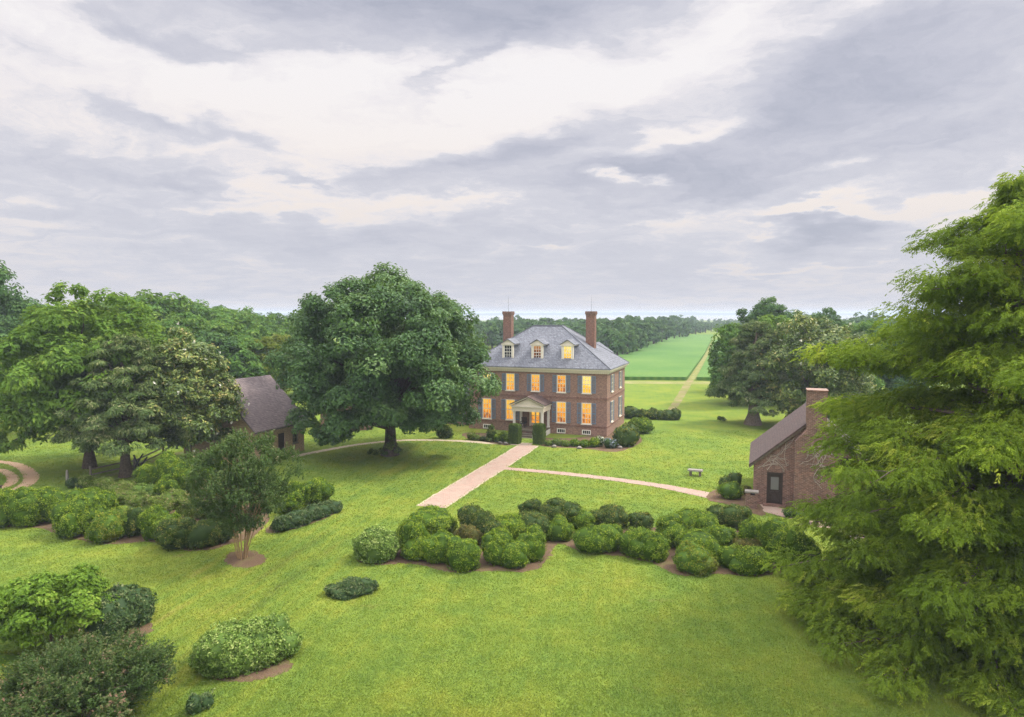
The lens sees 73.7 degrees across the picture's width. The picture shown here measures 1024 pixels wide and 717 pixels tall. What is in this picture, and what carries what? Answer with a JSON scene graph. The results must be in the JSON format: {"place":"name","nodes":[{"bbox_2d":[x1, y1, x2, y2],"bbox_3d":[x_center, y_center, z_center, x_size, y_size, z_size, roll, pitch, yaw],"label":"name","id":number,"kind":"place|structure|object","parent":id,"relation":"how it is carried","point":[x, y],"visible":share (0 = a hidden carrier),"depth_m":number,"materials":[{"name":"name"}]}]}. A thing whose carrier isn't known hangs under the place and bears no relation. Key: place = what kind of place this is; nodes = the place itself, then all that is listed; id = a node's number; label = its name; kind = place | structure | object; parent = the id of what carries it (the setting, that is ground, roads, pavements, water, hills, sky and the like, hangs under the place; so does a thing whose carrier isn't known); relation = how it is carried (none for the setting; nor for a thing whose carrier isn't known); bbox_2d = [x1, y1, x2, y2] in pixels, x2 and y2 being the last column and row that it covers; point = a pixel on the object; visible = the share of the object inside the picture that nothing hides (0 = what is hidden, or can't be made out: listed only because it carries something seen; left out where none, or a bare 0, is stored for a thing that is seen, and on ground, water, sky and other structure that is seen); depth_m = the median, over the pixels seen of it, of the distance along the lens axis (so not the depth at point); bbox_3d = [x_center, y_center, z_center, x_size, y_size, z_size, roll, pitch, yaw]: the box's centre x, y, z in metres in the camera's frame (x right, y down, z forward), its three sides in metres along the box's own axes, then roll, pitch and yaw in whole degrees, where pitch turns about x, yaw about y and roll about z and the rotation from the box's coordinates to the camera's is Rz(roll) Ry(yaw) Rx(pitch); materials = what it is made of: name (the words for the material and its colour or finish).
{"place":"outdoors","nodes":[
{"label":"outdoors","id":0,"kind":"place"},
{"bbox_2d":[0,650,27,678],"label":"lawn","id":1,"kind":"structure","parent":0,"point":[6,657],"depth_m":26.23,"materials":[{"name":"green plant"}]},
{"bbox_2d":[0,460,39,489],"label":"road","id":2,"kind":"structure","parent":0,"point":[31,476],"depth_m":57.58,"materials":[{"name":"beige gravel"}]},
{"bbox_2d":[291,439,531,456],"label":"path","id":3,"kind":"structure","parent":0,"point":[303,454],"depth_m":70.84,"materials":[{"name":"beige gravel"}]},
{"bbox_2d":[419,445,535,507],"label":"path","id":4,"kind":"structure","parent":0,"point":[453,492],"depth_m":55.81,"materials":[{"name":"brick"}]},
{"bbox_2d":[0,320,1023,716],"bbox_3d":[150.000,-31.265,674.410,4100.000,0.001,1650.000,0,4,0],"label":"ground","id":5,"kind":"structure","parent":0,"point":[700,412],"depth_m":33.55,"materials":[{"name":"green plant"}]},
{"bbox_2d":[0,259,37,341],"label":"broadleaf tree","id":6,"kind":"object","parent":5,"relation":"on","point":[17,304],"visible":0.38,"depth_m":90.67,"materials":[{"name":"green plant"}]},
{"bbox_2d":[0,562,119,648],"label":"leafy shrub","id":7,"kind":"object","parent":5,"relation":"on","point":[59,604],"visible":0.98,"depth_m":26.58,"materials":[{"name":"green plant"}]},
{"bbox_2d":[0,280,169,468],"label":"walnut tree","id":8,"kind":"object","parent":5,"relation":"on","point":[33,369],"visible":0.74,"depth_m":55.54,"materials":[{"name":"green plant"}]},
{"bbox_2d":[0,626,180,716],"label":"crape myrtle","id":9,"kind":"object","parent":5,"relation":"on","point":[68,678],"visible":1,"depth_m":21.81,"materials":[{"name":"green plant"}]},
{"bbox_2d":[75,474,135,490],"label":"perennial plants","id":10,"kind":"object","parent":5,"relation":"on","point":[87,481],"visible":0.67,"depth_m":50.93,"materials":[{"name":"green plant"}]},
{"bbox_2d":[43,333,207,477],"bbox_3d":[-31.699,3.828,56.335,10.628,11.962,10.226,2,4,28],"label":"cedar tree","id":11,"kind":"object","parent":5,"relation":"on","point":[125,435],"visible":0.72,"depth_m":53.78,"materials":[{"name":"green plant"}]},
{"bbox_2d":[89,447,163,475],"bbox_3d":[-32.089,8.785,59.417,2.863,1.672,9.103,1,4,9],"label":"rail fence","id":12,"kind":"object","parent":5,"relation":"on","point":[135,462],"visible":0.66,"depth_m":57.81,"materials":[{"name":"brown wood"}]},
{"bbox_2d":[114,622,153,643],"bbox_3d":[-16.683,11.595,29.038,2.843,0.001,2.342,0,4,0],"label":"planting bed","id":13,"kind":"object","parent":5,"relation":"on","point":[146,628],"visible":0.23,"depth_m":29.18,"materials":[{"name":"brown soil"}]},
{"bbox_2d":[83,582,158,646],"bbox_3d":[-16.752,10.626,28.998,2.167,2.058,3.805,0,4,0],"label":"viburnum shrub","id":14,"kind":"object","parent":13,"relation":"on","point":[132,605],"visible":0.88,"depth_m":28.79,"materials":[{"name":"green plant"}]},
{"bbox_2d":[6,489,269,550],"bbox_3d":[-26.493,10.355,47.715,24.855,0.001,13.277,1,4,18],"label":"planting bed","id":15,"kind":"object","parent":5,"relation":"on","point":[48,526],"visible":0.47,"depth_m":41.15,"materials":[{"name":"brown soil"}]},
{"bbox_2d":[0,485,64,527],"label":"boxwood shrub","id":16,"kind":"object","parent":15,"relation":"on","point":[22,506],"visible":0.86,"depth_m":43.12,"materials":[{"name":"green plant"}]},
{"bbox_2d":[48,486,119,538],"bbox_3d":[-26.567,9.348,42.215,3.400,2.800,4.503,0,4,0],"label":"boxwood shrub","id":17,"kind":"object","parent":15,"relation":"on","point":[74,512],"visible":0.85,"depth_m":41.19,"materials":[{"name":"green plant"}]},
{"bbox_2d":[84,505,128,544],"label":"boxwood shrub","id":18,"kind":"object","parent":15,"relation":"on","point":[105,526],"visible":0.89,"depth_m":39.98,"materials":[{"name":"green plant"}]},
{"bbox_2d":[123,505,143,537],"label":"boxwood shrub","id":19,"kind":"object","parent":15,"relation":"on","point":[133,512],"visible":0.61,"depth_m":41.05,"materials":[{"name":"green plant"}]},
{"bbox_2d":[114,488,183,511],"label":"perennial plants","id":20,"kind":"object","parent":15,"relation":"on","point":[170,499],"visible":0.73,"depth_m":46.25,"materials":[{"name":"green plant"}]},
{"bbox_2d":[137,502,182,541],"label":"boxwood shrub","id":21,"kind":"object","parent":15,"relation":"on","point":[149,519],"visible":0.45,"depth_m":40.34,"materials":[{"name":"green plant"}]},
{"bbox_2d":[131,450,194,496],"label":"boxwood shrub","id":22,"kind":"object","parent":15,"relation":"on","point":[165,462],"visible":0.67,"depth_m":50.71,"materials":[{"name":"green plant"}]},
{"bbox_2d":[152,460,230,495],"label":"boxwood shrub","id":23,"kind":"object","parent":15,"relation":"on","point":[165,483],"visible":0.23,"depth_m":48.97,"materials":[{"name":"green plant"}]},
{"bbox_2d":[153,514,233,551],"bbox_3d":[-18.364,9.954,39.676,4.507,1.929,2.393,-2,4,-22],"label":"boxwood shrub","id":24,"kind":"object","parent":15,"relation":"on","point":[181,532],"visible":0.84,"depth_m":38.91,"materials":[{"name":"green plant"}]},
{"bbox_2d":[168,488,224,518],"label":"perennial plants","id":25,"kind":"object","parent":15,"relation":"on","point":[183,508],"visible":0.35,"depth_m":45.39,"materials":[{"name":"green plant"}]},
{"bbox_2d":[110,289,206,335],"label":"woodland tree","id":26,"kind":"object","parent":5,"relation":"on","point":[163,306],"visible":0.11,"depth_m":103.47,"materials":[{"name":"green plant"}]},
{"bbox_2d":[150,312,208,342],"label":"woodland tree","id":27,"kind":"object","parent":5,"relation":"on","point":[172,321],"visible":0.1,"depth_m":99.11,"materials":[{"name":"green plant"}]},
{"bbox_2d":[131,322,249,457],"bbox_3d":[-28.099,3.186,59.492,9.401,12.763,9.712,-3,5,-36],"label":"magnolia tree","id":28,"kind":"object","parent":5,"relation":"on","point":[185,387],"visible":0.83,"depth_m":57.77,"materials":[{"name":"green plant"}]},
{"bbox_2d":[184,688,214,714],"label":"seedling shrub","id":29,"kind":"object","parent":5,"relation":"on","point":[195,703],"visible":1,"depth_m":23.11,"materials":[{"name":"green plant"}]},
{"bbox_2d":[179,328,245,380],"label":"woodland tree","id":30,"kind":"object","parent":5,"relation":"on","point":[215,338],"visible":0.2,"depth_m":94.37,"materials":[{"name":"green plant"}]},
{"bbox_2d":[188,315,261,339],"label":"woodland tree","id":31,"kind":"object","parent":5,"relation":"on","point":[224,325],"visible":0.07,"depth_m":102.48,"materials":[{"name":"green plant"}]},
{"bbox_2d":[196,305,262,329],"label":"woodland tree","id":32,"kind":"object","parent":5,"relation":"on","point":[218,311],"visible":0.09,"depth_m":120.01,"materials":[{"name":"green plant"}]},
{"bbox_2d":[205,334,280,378],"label":"woodland tree","id":33,"kind":"object","parent":5,"relation":"on","point":[255,365],"visible":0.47,"depth_m":95.55,"materials":[{"name":"green plant"}]},
{"bbox_2d":[184,375,303,461],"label":"brick outbuilding","id":34,"kind":"structure","parent":5,"relation":"on","point":[269,406],"depth_m":64.52,"materials":[{"name":"grey wood"}]},
{"bbox_2d":[224,550,266,567],"bbox_3d":[-14.698,11.027,37.593,2.174,0.001,3.053,-2,4,-27],"label":"planting bed","id":35,"kind":"object","parent":5,"relation":"on","point":[252,559],"visible":0.96,"depth_m":37.48,"materials":[{"name":"brown soil"}]},
{"bbox_2d":[179,426,310,559],"bbox_3d":[-14.952,7.315,37.509,6.570,7.450,6.084,2,4,31],"label":"crape myrtle","id":36,"kind":"object","parent":35,"relation":"on","point":[243,477],"visible":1,"depth_m":36.28,"materials":[{"name":"green plant"}]},
{"bbox_2d":[211,659,292,681],"bbox_3d":[-10.374,11.774,26.344,3.993,0.001,2.590,2,4,23],"label":"planting bed","id":37,"kind":"object","parent":5,"relation":"on","point":[279,668],"visible":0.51,"depth_m":25.62,"materials":[{"name":"brown soil"}]},
{"bbox_2d":[187,612,304,678],"bbox_3d":[-10.370,10.915,26.616,4.146,1.781,2.992,-3,5,-36],"label":"azalea shrub","id":38,"kind":"object","parent":37,"relation":"on","point":[230,648],"visible":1,"depth_m":25.78,"materials":[{"name":"green plant"}]},
{"bbox_2d":[230,337,292,392],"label":"broadleaf tree","id":39,"kind":"object","parent":5,"relation":"on","point":[269,343],"visible":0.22,"depth_m":98.99,"materials":[{"name":"green plant"}]},
{"bbox_2d":[241,312,293,336],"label":"woodland tree","id":40,"kind":"object","parent":5,"relation":"on","point":[269,321],"visible":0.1,"depth_m":139.59,"materials":[{"name":"green plant"}]},
{"bbox_2d":[265,513,333,532],"bbox_3d":[-13.541,10.540,44.923,2.277,0.001,6.654,2,4,25],"label":"planting bed","id":41,"kind":"object","parent":5,"relation":"on","point":[269,531],"visible":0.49,"depth_m":42.87,"materials":[{"name":"brown soil"}]},
{"bbox_2d":[269,499,343,531],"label":"edging plants","id":42,"kind":"object","parent":41,"relation":"on","point":[310,513],"visible":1,"depth_m":43.62,"materials":[{"name":"green plant"}]},
{"bbox_2d":[277,477,335,515],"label":"boxwood shrub","id":43,"kind":"object","parent":5,"relation":"on","point":[314,490],"visible":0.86,"depth_m":46.67,"materials":[{"name":"green plant"}]},
{"bbox_2d":[324,576,378,601],"bbox_3d":[-7.780,10.924,33.051,2.218,1.003,2.298,2,5,33],"label":"juniper mat","id":44,"kind":"object","parent":5,"relation":"on","point":[349,587],"visible":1,"depth_m":32.61,"materials":[{"name":"green plant"}]},
{"bbox_2d":[263,262,501,456],"bbox_3d":[-11.553,0.083,64.793,21.399,18.366,22.086,0,4,0],"label":"oak tree","id":45,"kind":"object","parent":5,"relation":"on","point":[385,366],"visible":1,"depth_m":58.88,"materials":[{"name":"green plant"}]},
{"bbox_2d":[367,434,402,455],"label":"ivy","id":46,"kind":"object","parent":45,"relation":"attached to","point":[398,449],"visible":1,"depth_m":64.39,"materials":[{"name":"green plant"}]},
{"bbox_2d":[462,433,509,444],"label":"planting bed","id":47,"kind":"object","parent":5,"relation":"on","point":[480,435],"visible":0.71,"depth_m":74.85,"materials":[{"name":"brown soil"}]},
{"bbox_2d":[508,423,521,443],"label":"clipped boxwood","id":48,"kind":"object","parent":47,"relation":"on","point":[515,433],"visible":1,"depth_m":70.47,"materials":[{"name":"green plant"}]},
{"bbox_2d":[447,297,628,438],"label":"brick mansion","id":49,"kind":"structure","parent":5,"relation":"on","point":[559,379],"depth_m":77.24,"materials":[{"name":"brown brick"}]},
{"bbox_2d":[478,398,495,419],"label":"window","id":50,"kind":"structure","parent":49,"relation":"in","point":[487,409],"depth_m":79.42,"materials":[{"name":"glass"}]},
{"bbox_2d":[502,373,518,390],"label":"window","id":51,"kind":"structure","parent":49,"relation":"in","point":[509,385],"depth_m":78.26,"materials":[{"name":"yellow glass"}]},
{"bbox_2d":[527,374,543,391],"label":"window","id":52,"kind":"structure","parent":49,"relation":"in","point":[535,384],"depth_m":77.22,"materials":[{"name":"glass"}]},
{"bbox_2d":[552,375,569,392],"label":"window","id":53,"kind":"structure","parent":49,"relation":"in","point":[561,383],"depth_m":76.19,"materials":[{"name":"glass"}]},
{"bbox_2d":[552,401,570,423],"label":"window","id":54,"kind":"structure","parent":49,"relation":"in","point":[561,413],"depth_m":76.41,"materials":[{"name":"glass"}]},
{"bbox_2d":[577,403,595,424],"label":"window","id":55,"kind":"structure","parent":49,"relation":"in","point":[585,415],"depth_m":75.41,"materials":[{"name":"glass"}]},
{"bbox_2d":[578,376,595,394],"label":"window","id":56,"kind":"structure","parent":49,"relation":"in","point":[585,381],"depth_m":75.19,"materials":[{"name":"yellow glass"}]},
{"bbox_2d":[517,497,582,522],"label":"boxwood shrub","id":57,"kind":"object","parent":5,"relation":"on","point":[552,507],"visible":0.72,"depth_m":43.29,"materials":[{"name":"green plant"}]},
{"bbox_2d":[357,526,786,575],"bbox_3d":[4.314,10.880,39.810,25.663,0.001,9.506,0,4,0],"label":"planting bed","id":58,"kind":"object","parent":5,"relation":"on","point":[668,564],"visible":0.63,"depth_m":36.88,"materials":[{"name":"brown soil"}]},
{"bbox_2d":[350,524,400,564],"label":"azalea shrub","id":59,"kind":"object","parent":58,"relation":"on","point":[378,544],"visible":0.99,"depth_m":36.87,"materials":[{"name":"green plant"}]},
{"bbox_2d":[394,504,458,563],"bbox_3d":[-4.622,9.732,40.542,3.996,2.267,8.460,0,4,0],"label":"boxwood shrub","id":60,"kind":"object","parent":58,"relation":"on","point":[424,533],"visible":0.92,"depth_m":37.67,"materials":[{"name":"green plant"}]},
{"bbox_2d":[444,535,481,572],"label":"boxwood shrub","id":61,"kind":"object","parent":58,"relation":"on","point":[462,554],"visible":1,"depth_m":35.63,"materials":[{"name":"green plant"}]},
{"bbox_2d":[452,523,482,544],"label":"boxwood shrub","id":62,"kind":"object","parent":58,"relation":"on","point":[464,531],"visible":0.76,"depth_m":39.30,"materials":[{"name":"green plant"}]},
{"bbox_2d":[457,502,502,534],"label":"boxwood shrub","id":63,"kind":"object","parent":58,"relation":"on","point":[483,522],"visible":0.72,"depth_m":40.61,"materials":[{"name":"green plant"}]},
{"bbox_2d":[480,512,546,568],"bbox_3d":[0.107,10.056,38.661,3.727,1.855,6.138,0,4,0],"label":"boxwood shrub","id":64,"kind":"object","parent":58,"relation":"on","point":[514,541],"visible":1,"depth_m":36.96,"materials":[{"name":"green plant"}]},
{"bbox_2d":[518,510,550,539],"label":"boxwood shrub","id":65,"kind":"object","parent":58,"relation":"on","point":[534,517],"visible":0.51,"depth_m":40.53,"materials":[{"name":"green plant"}]},
{"bbox_2d":[546,513,574,541],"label":"boxwood shrub","id":66,"kind":"object","parent":58,"relation":"on","point":[561,527],"visible":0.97,"depth_m":40.34,"materials":[{"name":"green plant"}]},
{"bbox_2d":[571,522,623,554],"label":"boxwood shrub","id":67,"kind":"object","parent":58,"relation":"on","point":[599,539],"visible":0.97,"depth_m":38.40,"materials":[{"name":"green plant"}]},
{"bbox_2d":[627,511,654,528],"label":"boxwood shrub","id":68,"kind":"object","parent":58,"relation":"on","point":[643,519],"visible":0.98,"depth_m":42.50,"materials":[{"name":"green plant"}]},
{"bbox_2d":[618,526,670,562],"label":"boxwood shrub","id":69,"kind":"object","parent":58,"relation":"on","point":[642,542],"visible":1,"depth_m":37.22,"materials":[{"name":"green plant"}]},
{"bbox_2d":[655,506,718,546],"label":"boxwood shrub","id":70,"kind":"object","parent":58,"relation":"on","point":[673,524],"visible":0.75,"depth_m":40.37,"materials":[{"name":"green plant"}]},
{"bbox_2d":[671,539,719,576],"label":"boxwood shrub","id":71,"kind":"object","parent":58,"relation":"on","point":[691,557],"visible":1,"depth_m":35.34,"materials":[{"name":"green plant"}]},
{"bbox_2d":[674,523,736,558],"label":"boxwood shrub","id":72,"kind":"object","parent":58,"relation":"on","point":[714,538],"visible":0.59,"depth_m":38.36,"materials":[{"name":"green plant"}]},
{"bbox_2d":[706,502,751,528],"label":"boxwood shrub","id":73,"kind":"object","parent":58,"relation":"on","point":[732,515],"visible":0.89,"depth_m":42.68,"materials":[{"name":"green plant"}]},
{"bbox_2d":[715,543,773,575],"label":"boxwood shrub","id":74,"kind":"object","parent":58,"relation":"on","point":[744,560],"visible":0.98,"depth_m":35.32,"materials":[{"name":"green plant"}]},
{"bbox_2d":[736,515,788,568],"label":"boxwood shrub","id":75,"kind":"object","parent":58,"relation":"on","point":[769,533],"visible":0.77,"depth_m":37.58,"materials":[{"name":"green plant"}]},
{"bbox_2d":[568,508,596,528],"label":"boxwood shrub","id":76,"kind":"object","parent":5,"relation":"on","point":[585,518],"visible":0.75,"depth_m":42.44,"materials":[{"name":"green plant"}]},
{"bbox_2d":[540,432,641,451],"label":"planting bed","id":77,"kind":"object","parent":5,"relation":"on","point":[604,448],"visible":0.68,"depth_m":69.24,"materials":[{"name":"brown soil"}]},
{"bbox_2d":[532,423,545,444],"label":"clipped boxwood","id":78,"kind":"object","parent":77,"relation":"on","point":[538,433],"visible":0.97,"depth_m":70.24,"materials":[{"name":"green plant"}]},
{"bbox_2d":[612,421,639,446],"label":"boxwood shrub","id":79,"kind":"object","parent":77,"relation":"on","point":[626,434],"visible":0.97,"depth_m":68.83,"materials":[{"name":"green plant"}]},
{"bbox_2d":[256,311,956,331],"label":"woods","id":80,"kind":"object","parent":5,"relation":"on","point":[858,319],"visible":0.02,"depth_m":309.62,"materials":[{"name":"green plant"}]},
{"bbox_2d":[469,314,744,354],"bbox_3d":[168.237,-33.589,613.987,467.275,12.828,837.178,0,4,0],"label":"woods","id":81,"kind":"object","parent":5,"relation":"on","point":[627,334],"visible":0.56,"depth_m":264.14,"materials":[{"name":"green plant"}]},
{"bbox_2d":[591,502,628,528],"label":"boxwood shrub","id":82,"kind":"object","parent":5,"relation":"on","point":[611,514],"visible":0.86,"depth_m":42.57,"materials":[{"name":"green plant"}]},
{"bbox_2d":[707,322,753,399],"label":"broadleaf tree","id":83,"kind":"object","parent":5,"relation":"on","point":[716,360],"visible":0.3,"depth_m":99.20,"materials":[{"name":"green plant"}]},
{"bbox_2d":[706,489,765,515],"bbox_3d":[15.955,10.255,49.007,3.547,0.001,7.065,0,4,0],"label":"planting bed","id":84,"kind":"object","parent":5,"relation":"on","point":[714,497],"visible":0.59,"depth_m":49.23,"materials":[{"name":"brown soil"}]},
{"bbox_2d":[715,481,743,499],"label":"boxwood shrub","id":85,"kind":"object","parent":84,"relation":"on","point":[730,490],"visible":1,"depth_m":49.42,"materials":[{"name":"green plant"}]},
{"bbox_2d":[705,319,801,425],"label":"cedar tree","id":86,"kind":"object","parent":5,"relation":"on","point":[737,388],"visible":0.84,"depth_m":81.33,"materials":[{"name":"green plant"}]},
{"bbox_2d":[735,296,794,330],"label":"pine tree","id":87,"kind":"object","parent":5,"relation":"on","point":[761,308],"visible":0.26,"depth_m":116.36,"materials":[{"name":"green plant"}]},
{"bbox_2d":[757,314,808,377],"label":"broadleaf tree","id":88,"kind":"object","parent":5,"relation":"on","point":[769,317],"visible":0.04,"depth_m":103.46,"materials":[{"name":"green plant"}]},
{"bbox_2d":[784,524,821,570],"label":"boxwood shrub","id":89,"kind":"object","parent":5,"relation":"on","point":[799,541],"visible":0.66,"depth_m":35.37,"materials":[{"name":"green plant"}]},
{"bbox_2d":[749,388,875,510],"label":"brick cottage","id":90,"kind":"structure","parent":5,"relation":"on","point":[776,485],"depth_m":47.48,"materials":[{"name":"brown brick"}]},
{"bbox_2d":[766,472,782,503],"bbox_3d":[18.457,9.090,47.978,1.040,2.220,0.160,1,4,20],"label":"door","id":91,"kind":"structure","parent":90,"relation":"in","point":[774,480],"depth_m":47.97,"materials":[{"name":"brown wood"}]},
{"bbox_2d":[758,438,834,488],"bbox_3d":[19.524,7.133,46.961,4.910,3.260,0.683,3,5,36],"label":"climbing vine","id":92,"kind":"object","parent":90,"relation":"attached to","point":[785,448],"visible":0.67,"depth_m":47.35,"materials":[{"name":"plant"}]},
{"bbox_2d":[751,309,876,421],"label":"magnolia tree","id":93,"kind":"object","parent":5,"relation":"on","point":[834,383],"visible":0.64,"depth_m":77.63,"materials":[{"name":"green plant"}]},
{"bbox_2d":[803,307,846,331],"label":"broadleaf tree","id":94,"kind":"object","parent":5,"relation":"on","point":[836,320],"visible":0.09,"depth_m":118.60,"materials":[{"name":"green plant"}]},
{"bbox_2d":[842,318,889,338],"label":"broadleaf tree","id":95,"kind":"object","parent":5,"relation":"on","point":[865,327],"visible":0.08,"depth_m":109.28,"materials":[{"name":"green plant"}]},
{"bbox_2d":[757,166,1023,716],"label":"bald cypress","id":96,"kind":"object","parent":5,"relation":"on","point":[945,546],"visible":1,"depth_m":25.89,"materials":[{"name":"green plant"}]},
{"bbox_2d":[873,323,949,393],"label":"broadleaf tree","id":97,"kind":"object","parent":5,"relation":"on","point":[901,379],"visible":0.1,"depth_m":97.13,"materials":[{"name":"green plant"}]},
{"bbox_2d":[0,0,1023,313],"label":"sky","id":98,"kind":"structure","parent":0,"point":[545,156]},
{"bbox_2d":[254,312,903,314],"bbox_3d":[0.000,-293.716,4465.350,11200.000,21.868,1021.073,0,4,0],"label":"shore","id":99,"kind":"structure","parent":0,"point":[641,313],"depth_m":4429.86,"materials":[{"name":"green plant"}]},
{"bbox_2d":[265,315,895,320],"bbox_3d":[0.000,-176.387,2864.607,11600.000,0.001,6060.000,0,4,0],"label":"river","id":100,"kind":"structure","parent":0,"point":[609,317],"depth_m":2835.20,"materials":[{"name":"grey liquid"}]},
{"bbox_2d":[618,334,712,379],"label":"field","id":101,"kind":"structure","parent":0,"point":[677,357],"depth_m":193.14,"materials":[{"name":"green plant"}]},
{"bbox_2d":[495,466,851,537],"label":"path","id":102,"kind":"structure","parent":0,"point":[773,510],"depth_m":54.15,"materials":[{"name":"brick"}]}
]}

